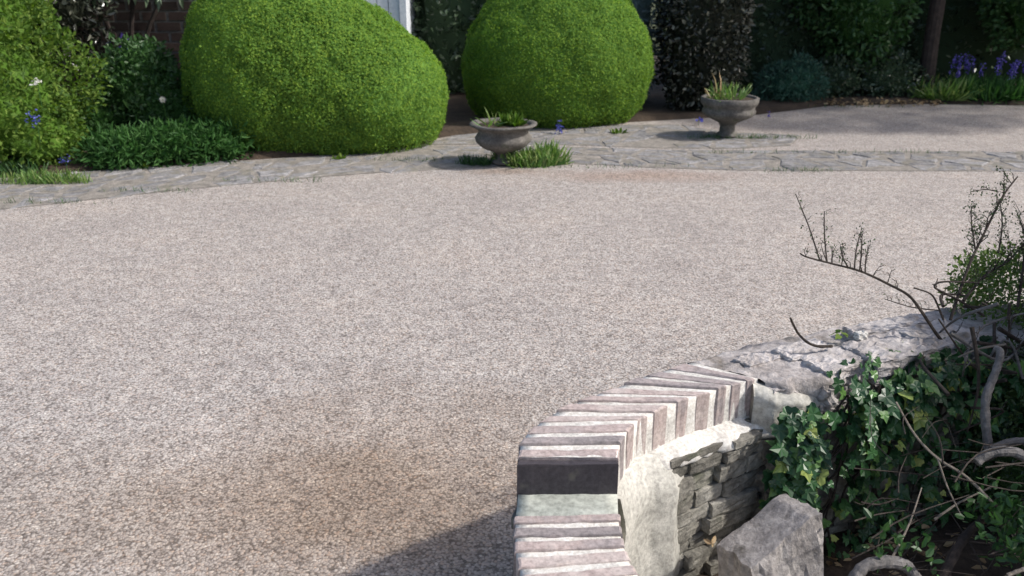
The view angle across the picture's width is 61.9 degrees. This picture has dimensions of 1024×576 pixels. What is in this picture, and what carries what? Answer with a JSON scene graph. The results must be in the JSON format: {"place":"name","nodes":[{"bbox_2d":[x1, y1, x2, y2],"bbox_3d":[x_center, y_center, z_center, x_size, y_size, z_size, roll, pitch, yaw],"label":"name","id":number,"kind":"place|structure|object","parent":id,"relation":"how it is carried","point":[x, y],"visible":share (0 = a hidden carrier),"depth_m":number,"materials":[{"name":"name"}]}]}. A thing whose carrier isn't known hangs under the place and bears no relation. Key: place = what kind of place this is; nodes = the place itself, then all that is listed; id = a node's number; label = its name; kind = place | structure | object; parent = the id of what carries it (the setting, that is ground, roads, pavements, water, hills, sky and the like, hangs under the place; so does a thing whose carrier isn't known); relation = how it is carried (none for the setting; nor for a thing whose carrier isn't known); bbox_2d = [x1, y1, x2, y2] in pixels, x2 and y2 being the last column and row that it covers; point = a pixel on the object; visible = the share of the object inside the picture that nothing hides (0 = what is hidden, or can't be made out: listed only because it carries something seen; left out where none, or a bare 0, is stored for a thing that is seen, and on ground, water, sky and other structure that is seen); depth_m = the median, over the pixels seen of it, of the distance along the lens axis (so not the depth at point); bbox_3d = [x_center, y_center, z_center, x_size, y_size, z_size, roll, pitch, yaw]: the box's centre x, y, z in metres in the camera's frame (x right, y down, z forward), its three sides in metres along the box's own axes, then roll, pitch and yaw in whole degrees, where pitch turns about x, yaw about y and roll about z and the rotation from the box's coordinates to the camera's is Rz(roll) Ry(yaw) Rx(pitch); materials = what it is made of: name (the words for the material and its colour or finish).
{"place":"outdoors","nodes":[
{"label":"outdoors","id":0,"kind":"place"},
{"bbox_2d":[366,0,415,32],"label":"garden shed","id":1,"kind":"structure","parent":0,"point":[403,12],"depth_m":9.34,"materials":[{"name":"wood"}]},
{"bbox_2d":[372,156,443,161],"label":"grass","id":2,"kind":"structure","parent":0,"point":[411,159],"depth_m":7.04,"materials":[{"name":"green plant"}]},
{"bbox_2d":[0,104,1023,575],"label":"driveway","id":3,"kind":"structure","parent":0,"point":[370,374],"depth_m":3.89,"materials":[{"name":"beige gravel"}]},
{"bbox_2d":[213,176,321,182],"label":"grass","id":4,"kind":"structure","parent":3,"relation":"on","point":[283,179],"depth_m":6.36,"materials":[{"name":"green plant"}]},
{"bbox_2d":[511,304,1023,575],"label":"garden wall","id":5,"kind":"structure","parent":3,"relation":"on","point":[657,474],"depth_m":2.07,"materials":[{"name":"grey stone"}]},
{"bbox_2d":[704,536,715,546],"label":"dead leaf","id":6,"kind":"object","parent":5,"relation":"on","point":[707,541],"visible":1,"depth_m":1.78,"materials":[{"name":"beige plant"}]},
{"bbox_2d":[789,317,832,347],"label":"hooked twig","id":7,"kind":"object","parent":5,"relation":"on","point":[805,340],"visible":1,"depth_m":2.23,"materials":[{"name":"brown wood"}]},
{"bbox_2d":[829,329,848,339],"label":"fallen leaves","id":8,"kind":"object","parent":5,"relation":"on","point":[837,335],"visible":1,"depth_m":2.30,"materials":[{"name":"green plant"}]},
{"bbox_2d":[853,330,867,340],"bbox_3d":[0.937,0.127,2.291,0.036,0.024,0.024,-7,22,-18],"label":"pebble","id":9,"kind":"object","parent":5,"relation":"on","point":[860,335],"visible":1,"depth_m":2.28,"materials":[{"name":"white stone"}]},
{"bbox_2d":[758,335,1023,562],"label":"ivy plant","id":10,"kind":"object","parent":5,"relation":"attached to","point":[804,457],"visible":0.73,"depth_m":2.17,"materials":[{"name":"green plant"}]},
{"bbox_2d":[765,165,830,171],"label":"grass","id":11,"kind":"structure","parent":3,"relation":"on","point":[801,169],"depth_m":6.70,"materials":[{"name":"green plant"}]},
{"bbox_2d":[808,103,904,107],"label":"grass","id":12,"kind":"structure","parent":3,"relation":"on","point":[853,105],"depth_m":9.74,"materials":[{"name":"green plant"}]},
{"bbox_2d":[0,145,1023,208],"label":"path","id":13,"kind":"structure","parent":0,"point":[181,177],"depth_m":6.88,"materials":[{"name":"grey stone"}]},
{"bbox_2d":[0,165,92,185],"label":"grass","id":14,"kind":"structure","parent":13,"relation":"on","point":[44,177],"depth_m":6.31,"materials":[{"name":"green plant"}]},
{"bbox_2d":[3,196,101,204],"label":"grass","id":15,"kind":"structure","parent":13,"relation":"on","point":[31,199],"depth_m":5.78,"materials":[{"name":"green plant"}]},
{"bbox_2d":[59,154,70,169],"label":"flower","id":16,"kind":"object","parent":13,"relation":"on","point":[65,161],"visible":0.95,"depth_m":6.35,"materials":[{"name":"blue plant"}]},
{"bbox_2d":[87,186,198,192],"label":"grass","id":17,"kind":"structure","parent":13,"relation":"on","point":[152,189],"depth_m":6.08,"materials":[{"name":"green plant"}]},
{"bbox_2d":[139,162,151,168],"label":"weed","id":18,"kind":"object","parent":13,"relation":"on","point":[144,165],"visible":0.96,"depth_m":6.78,"materials":[{"name":"green plant"}]},
{"bbox_2d":[331,152,345,159],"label":"weed","id":19,"kind":"object","parent":13,"relation":"on","point":[339,156],"visible":0.94,"depth_m":7.08,"materials":[{"name":"green plant"}]},
{"bbox_2d":[453,152,497,165],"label":"grass","id":20,"kind":"structure","parent":13,"relation":"on","point":[482,161],"depth_m":6.89,"materials":[{"name":"green plant"}]},
{"bbox_2d":[469,117,536,164],"bbox_3d":[-0.069,-1.172,6.883,0.544,0.330,0.547,0,21,0],"label":"stone urn","id":21,"kind":"object","parent":13,"relation":"on","point":[500,140],"visible":0.77,"depth_m":6.71,"materials":[{"name":"stone"}]},
{"bbox_2d":[471,108,507,126],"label":"potted plant","id":22,"kind":"object","parent":21,"relation":"on","point":[485,124],"visible":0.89,"depth_m":6.78,"materials":[{"name":"green plant"}]},
{"bbox_2d":[495,110,528,126],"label":"potted plant","id":23,"kind":"object","parent":21,"relation":"on","point":[514,120],"visible":0.89,"depth_m":6.78,"materials":[{"name":"green plant"}]},
{"bbox_2d":[486,145,573,167],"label":"grass","id":24,"kind":"structure","parent":13,"relation":"on","point":[530,158],"depth_m":6.84,"materials":[{"name":"green plant"}]},
{"bbox_2d":[526,137,566,160],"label":"grass","id":25,"kind":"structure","parent":13,"relation":"on","point":[551,146],"depth_m":6.95,"materials":[{"name":"green plant"}]},
{"bbox_2d":[549,162,688,168],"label":"grass","id":26,"kind":"structure","parent":13,"relation":"on","point":[613,167],"depth_m":6.82,"materials":[{"name":"green plant"}]},
{"bbox_2d":[0,56,1023,175],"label":"soil bed","id":27,"kind":"object","parent":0,"point":[460,115],"visible":0.01,"depth_m":9.35,"materials":[{"name":"brown soil"}]},
{"bbox_2d":[0,157,48,177],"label":"grass","id":28,"kind":"structure","parent":27,"relation":"on","point":[6,167],"depth_m":6.49,"materials":[{"name":"green plant"}]},
{"bbox_2d":[0,0,112,174],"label":"leafy shrub","id":29,"kind":"object","parent":27,"relation":"on","point":[21,67],"visible":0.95,"depth_m":6.64,"materials":[{"name":"green plant"}]},
{"bbox_2d":[24,109,40,142],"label":"flower","id":30,"kind":"object","parent":29,"relation":"attached to","point":[34,117],"visible":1,"depth_m":6.15,"materials":[{"name":"blue plant"}]},
{"bbox_2d":[29,77,41,105],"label":"flower","id":31,"kind":"object","parent":29,"relation":"attached to","point":[36,82],"visible":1,"depth_m":6.09,"materials":[{"name":"white plant"}]},
{"bbox_2d":[29,0,118,74],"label":"leafy shrub","id":32,"kind":"object","parent":27,"relation":"on","point":[72,13],"visible":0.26,"depth_m":7.67,"materials":[{"name":"green plant"}]},
{"bbox_2d":[31,0,194,106],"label":"brick wall","id":33,"kind":"structure","parent":27,"relation":"on","point":[168,24],"depth_m":8.62,"materials":[{"name":"brick"}]},
{"bbox_2d":[69,121,167,171],"bbox_3d":[-3.143,-1.129,6.879,0.840,0.445,0.714,0,21,0],"label":"ferny plant","id":34,"kind":"object","parent":27,"relation":"on","point":[113,149],"visible":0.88,"depth_m":6.73,"materials":[{"name":"green plant"}]},
{"bbox_2d":[51,32,198,144],"bbox_3d":[-3.391,-1.744,7.607,1.616,1.028,1.044,0,21,0],"label":"leafy shrub","id":35,"kind":"object","parent":27,"relation":"on","point":[143,77],"visible":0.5,"depth_m":7.43,"materials":[{"name":"green plant"}]},
{"bbox_2d":[82,0,195,52],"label":"tree","id":36,"kind":"object","parent":27,"relation":"on","point":[158,3],"visible":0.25,"depth_m":8.12,"materials":[{"name":"brown plant"}]},
{"bbox_2d":[159,96,166,120],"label":"dandelion","id":37,"kind":"object","parent":27,"relation":"on","point":[162,99],"visible":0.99,"depth_m":7.10,"materials":[{"name":"white plant"}]},
{"bbox_2d":[122,114,226,167],"bbox_3d":[-2.787,-1.198,7.002,0.892,0.472,0.799,-10,23,-24],"label":"ferny plant","id":38,"kind":"object","parent":27,"relation":"on","point":[169,133],"visible":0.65,"depth_m":6.86,"materials":[{"name":"green plant"}]},
{"bbox_2d":[170,115,261,163],"bbox_3d":[-2.499,-1.237,7.126,0.785,0.463,0.694,0,21,0],"label":"ferny plant","id":39,"kind":"object","parent":27,"relation":"on","point":[216,136],"visible":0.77,"depth_m":7.00,"materials":[{"name":"green plant"}]},
{"bbox_2d":[178,0,449,155],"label":"clipped bush","id":40,"kind":"object","parent":27,"relation":"on","point":[334,77],"visible":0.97,"depth_m":7.03,"materials":[{"name":"green plant"}]},
{"bbox_2d":[411,0,486,93],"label":"laurel hedge","id":41,"kind":"object","parent":27,"relation":"on","point":[441,28],"visible":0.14,"depth_m":10.26,"materials":[{"name":"green plant"}]},
{"bbox_2d":[459,0,654,128],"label":"clipped bush","id":42,"kind":"object","parent":27,"relation":"on","point":[549,64],"visible":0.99,"depth_m":8.24,"materials":[{"name":"green plant"}]},
{"bbox_2d":[619,0,663,95],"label":"silvery shrub","id":43,"kind":"object","parent":27,"relation":"on","point":[643,10],"visible":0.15,"depth_m":9.57,"materials":[{"name":"green plant"}]},
{"bbox_2d":[652,0,762,110],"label":"holly shrub","id":44,"kind":"object","parent":27,"relation":"on","point":[704,41],"visible":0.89,"depth_m":8.98,"materials":[{"name":"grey plant"}]},
{"bbox_2d":[748,49,831,102],"bbox_3d":[3.282,-2.469,10.073,1.017,0.676,0.816,0,21,0],"label":"blue green plant","id":45,"kind":"object","parent":27,"relation":"on","point":[796,83],"visible":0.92,"depth_m":9.93,"materials":[{"name":"green plant"}]},
{"bbox_2d":[732,0,912,91],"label":"dark hedge","id":46,"kind":"object","parent":27,"relation":"on","point":[775,35],"visible":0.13,"depth_m":10.57,"materials":[{"name":"green plant"}]},
{"bbox_2d":[776,0,925,76],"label":"leafy shrub","id":47,"kind":"object","parent":27,"relation":"on","point":[853,22],"visible":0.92,"depth_m":10.08,"materials":[{"name":"green plant"}]},
{"bbox_2d":[809,45,933,97],"bbox_3d":[4.291,-2.606,10.371,1.624,0.688,0.837,0,21,0],"label":"leafy shrub","id":48,"kind":"object","parent":27,"relation":"on","point":[892,78],"visible":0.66,"depth_m":10.20,"materials":[{"name":"green plant"}]},
{"bbox_2d":[810,96,944,106],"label":"leaf litter","id":49,"kind":"object","parent":27,"relation":"on","point":[886,101],"visible":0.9,"depth_m":9.89,"materials":[{"name":"brown plant"}]},
{"bbox_2d":[917,0,945,89],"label":"tree","id":50,"kind":"object","parent":27,"relation":"on","point":[929,54],"visible":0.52,"depth_m":10.11,"materials":[{"name":"brown plant"}]},
{"bbox_2d":[906,54,984,103],"bbox_3d":[5.165,-2.469,10.208,1.049,0.639,1.051,0,21,0],"label":"bluebell","id":51,"kind":"object","parent":27,"relation":"on","point":[935,91],"depth_m":10.05,"materials":[{"name":"green plant"}]},
{"bbox_2d":[895,0,1023,82],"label":"dark hedge","id":52,"kind":"object","parent":27,"relation":"on","point":[962,30],"visible":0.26,"depth_m":11.35,"materials":[{"name":"green plant"}]},
{"bbox_2d":[956,53,963,80],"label":"bluebell","id":53,"kind":"object","parent":27,"relation":"on","point":[960,62],"visible":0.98,"depth_m":10.09,"materials":[{"name":"purple plant"}]},
{"bbox_2d":[963,54,969,81],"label":"bluebell","id":54,"kind":"object","parent":27,"relation":"on","point":[965,65],"visible":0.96,"depth_m":10.19,"materials":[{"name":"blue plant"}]},
{"bbox_2d":[967,56,975,77],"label":"bluebell","id":55,"kind":"object","parent":27,"relation":"on","point":[969,68],"visible":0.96,"depth_m":10.15,"materials":[{"name":"purple plant"}]},
{"bbox_2d":[936,63,1023,105],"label":"bluebell","id":56,"kind":"object","parent":27,"relation":"on","point":[989,93],"depth_m":10.00,"materials":[{"name":"green plant"}]},
{"bbox_2d":[979,63,986,76],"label":"bluebell","id":57,"kind":"object","parent":27,"relation":"on","point":[981,71],"visible":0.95,"depth_m":10.15,"materials":[{"name":"purple plant"}]},
{"bbox_2d":[971,0,1023,53],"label":"leafy shrub","id":58,"kind":"object","parent":27,"relation":"on","point":[995,21],"visible":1,"depth_m":10.44,"materials":[{"name":"green plant"}]},
{"bbox_2d":[972,71,1023,104],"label":"bluebell leaves","id":59,"kind":"object","parent":27,"relation":"on","point":[1020,93],"visible":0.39,"depth_m":10.02,"materials":[{"name":"green plant"}]},
{"bbox_2d":[993,57,1003,83],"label":"bluebell","id":60,"kind":"object","parent":27,"relation":"on","point":[998,65],"visible":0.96,"depth_m":9.99,"materials":[{"name":"purple plant"}]},
{"bbox_2d":[995,51,1006,86],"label":"bluebell","id":61,"kind":"object","parent":27,"relation":"on","point":[1004,55],"visible":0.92,"depth_m":10.07,"materials":[{"name":"purple plant"}]},
{"bbox_2d":[1007,63,1014,82],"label":"bluebell","id":62,"kind":"object","parent":27,"relation":"on","point":[1011,65],"visible":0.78,"depth_m":10.11,"materials":[{"name":"purple plant"}]},
{"bbox_2d":[1009,62,1017,90],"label":"bluebell","id":63,"kind":"object","parent":27,"relation":"on","point":[1014,67],"visible":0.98,"depth_m":10.00,"materials":[{"name":"purple plant"}]},
{"bbox_2d":[1013,59,1021,78],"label":"bluebell","id":64,"kind":"object","parent":27,"relation":"on","point":[1016,68],"visible":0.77,"depth_m":10.11,"materials":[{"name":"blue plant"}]},
{"bbox_2d":[424,124,799,148],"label":"path","id":65,"kind":"structure","parent":0,"point":[659,136],"depth_m":7.97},
{"bbox_2d":[555,120,566,133],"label":"flower","id":66,"kind":"object","parent":65,"relation":"on","point":[559,129],"visible":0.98,"depth_m":8.13,"materials":[{"name":"blue plant"}]},
{"bbox_2d":[609,127,627,133],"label":"weed","id":67,"kind":"object","parent":65,"relation":"on","point":[616,131],"visible":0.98,"depth_m":8.21,"materials":[{"name":"green plant"}]},
{"bbox_2d":[701,93,759,137],"bbox_3d":[2.019,-1.605,7.980,0.527,0.369,0.532,0,21,0],"label":"stone urn","id":68,"kind":"object","parent":65,"relation":"on","point":[727,115],"visible":0.94,"depth_m":7.79,"materials":[{"name":"stone"}]},
{"bbox_2d":[705,73,721,98],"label":"potted plant","id":69,"kind":"object","parent":68,"relation":"on","point":[716,87],"visible":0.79,"depth_m":7.83,"materials":[{"name":"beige plant"}]},
{"bbox_2d":[705,81,751,101],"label":"potted plant","id":70,"kind":"object","parent":68,"relation":"on","point":[741,95],"visible":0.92,"depth_m":7.86,"materials":[{"name":"green plant"}]},
{"bbox_2d":[687,132,816,138],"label":"grass","id":71,"kind":"structure","parent":65,"relation":"on","point":[750,136],"depth_m":7.96,"materials":[{"name":"green plant"}]},
{"bbox_2d":[704,147,815,153],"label":"grass","id":72,"kind":"structure","parent":0,"point":[743,151],"depth_m":7.33,"materials":[{"name":"green plant"}]},
{"bbox_2d":[648,0,889,52],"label":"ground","id":73,"kind":"structure","parent":0,"point":[656,27],"depth_m":24.29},
{"bbox_2d":[697,499,1023,575],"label":"soil bed","id":74,"kind":"object","parent":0,"point":[965,563],"visible":0.09,"depth_m":2.27,"materials":[{"name":"brown soil"}]},
{"bbox_2d":[717,494,823,575],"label":"stone block","id":75,"kind":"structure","parent":74,"relation":"on","point":[781,535],"depth_m":1.93,"materials":[{"name":"grey stone"}]},
{"bbox_2d":[848,555,921,575],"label":"bare stem","id":76,"kind":"object","parent":74,"relation":"on","point":[864,567],"visible":0.95,"depth_m":1.73,"materials":[{"name":"grey plant"}]},
{"bbox_2d":[845,507,944,575],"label":"weed","id":77,"kind":"object","parent":74,"relation":"on","point":[898,538],"visible":0.9,"depth_m":1.78,"materials":[{"name":"green plant"}]},
{"bbox_2d":[892,487,921,555],"bbox_3d":[0.837,0.498,1.803,0.009,0.091,0.169,16,26,37],"label":"bramble cane","id":78,"kind":"object","parent":74,"relation":"on","point":[898,545],"visible":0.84,"depth_m":1.80,"materials":[{"name":"brown plant"}]},
{"bbox_2d":[795,166,1023,538],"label":"sprawling shrub","id":79,"kind":"object","parent":74,"relation":"on","point":[976,274],"visible":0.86,"depth_m":2.30,"materials":[{"name":"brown plant"}]},
{"bbox_2d":[958,343,1005,357],"bbox_3d":[1.178,0.157,2.139,0.104,0.052,0.006,5,21,13],"label":"bramble cane","id":80,"kind":"object","parent":79,"relation":"on","point":[991,346],"visible":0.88,"depth_m":2.13,"materials":[{"name":"plant"}]},
{"bbox_2d":[980,346,1003,448],"bbox_3d":[1.152,0.262,2.059,0.044,0.200,0.183,9,22,22],"label":"bare stem","id":81,"kind":"object","parent":79,"relation":"attached to","point":[985,413],"visible":0.99,"depth_m":2.02,"materials":[{"name":"grey plant"}]},
{"bbox_2d":[826,520,1023,575],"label":"leaf litter","id":82,"kind":"object","parent":74,"relation":"on","point":[922,552],"visible":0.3,"depth_m":2.23,"materials":[{"name":"brown plant"}]},
{"bbox_2d":[852,399,1023,575],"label":"dead twigs","id":83,"kind":"object","parent":74,"relation":"on","point":[955,480],"visible":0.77,"depth_m":1.93,"materials":[{"name":"brown wood"}]},
{"bbox_2d":[934,487,991,520],"bbox_3d":[1.022,0.483,1.926,0.179,0.048,0.007,-9,22,-22],"label":"bramble cane","id":84,"kind":"object","parent":83,"relation":"on","point":[949,509],"visible":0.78,"depth_m":1.92,"materials":[{"name":"plant"}]},
{"bbox_2d":[938,505,997,575],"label":"bare stem","id":85,"kind":"object","parent":83,"relation":"on","point":[961,542],"visible":0.7,"depth_m":1.84,"materials":[{"name":"brown plant"}]},
{"bbox_2d":[973,446,1023,465],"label":"bare stem","id":86,"kind":"object","parent":83,"relation":"on","point":[982,458],"visible":0.96,"depth_m":1.91,"materials":[{"name":"grey plant"}]},
{"bbox_2d":[988,437,1023,448],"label":"bare stem","id":87,"kind":"object","parent":83,"relation":"on","point":[1013,441],"visible":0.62,"depth_m":1.99,"materials":[{"name":"grey plant"}]},
{"bbox_2d":[895,402,992,502],"bbox_3d":[0.956,0.367,1.899,0.234,0.166,0.022,18,27,39],"label":"bramble cane","id":88,"kind":"object","parent":74,"relation":"on","point":[945,463],"visible":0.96,"depth_m":1.90,"materials":[{"name":"brown plant"}]},
{"bbox_2d":[937,459,963,519],"bbox_3d":[0.963,0.442,1.879,0.009,0.106,0.092,-9,22,-22],"label":"bramble cane","id":89,"kind":"object","parent":88,"relation":"hanging from","point":[940,467],"visible":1,"depth_m":1.88,"materials":[{"name":"brown plant"}]},
{"bbox_2d":[954,474,1023,538],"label":"weed","id":90,"kind":"object","parent":74,"relation":"on","point":[1005,500],"visible":0.78,"depth_m":1.85,"materials":[{"name":"green plant"}]},
{"bbox_2d":[963,504,1023,575],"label":"weed","id":91,"kind":"object","parent":74,"relation":"on","point":[1015,547],"visible":0.93,"depth_m":1.77,"materials":[{"name":"green plant"}]},
{"bbox_2d":[1006,567,1023,575],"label":"bramble cane","id":92,"kind":"object","parent":74,"relation":"on","point":[1016,571],"visible":1,"depth_m":1.66,"materials":[{"name":"plant"}]},
{"bbox_2d":[826,147,969,153],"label":"grass","id":93,"kind":"structure","parent":0,"point":[901,151],"depth_m":7.33,"materials":[{"name":"green plant"}]}
]}

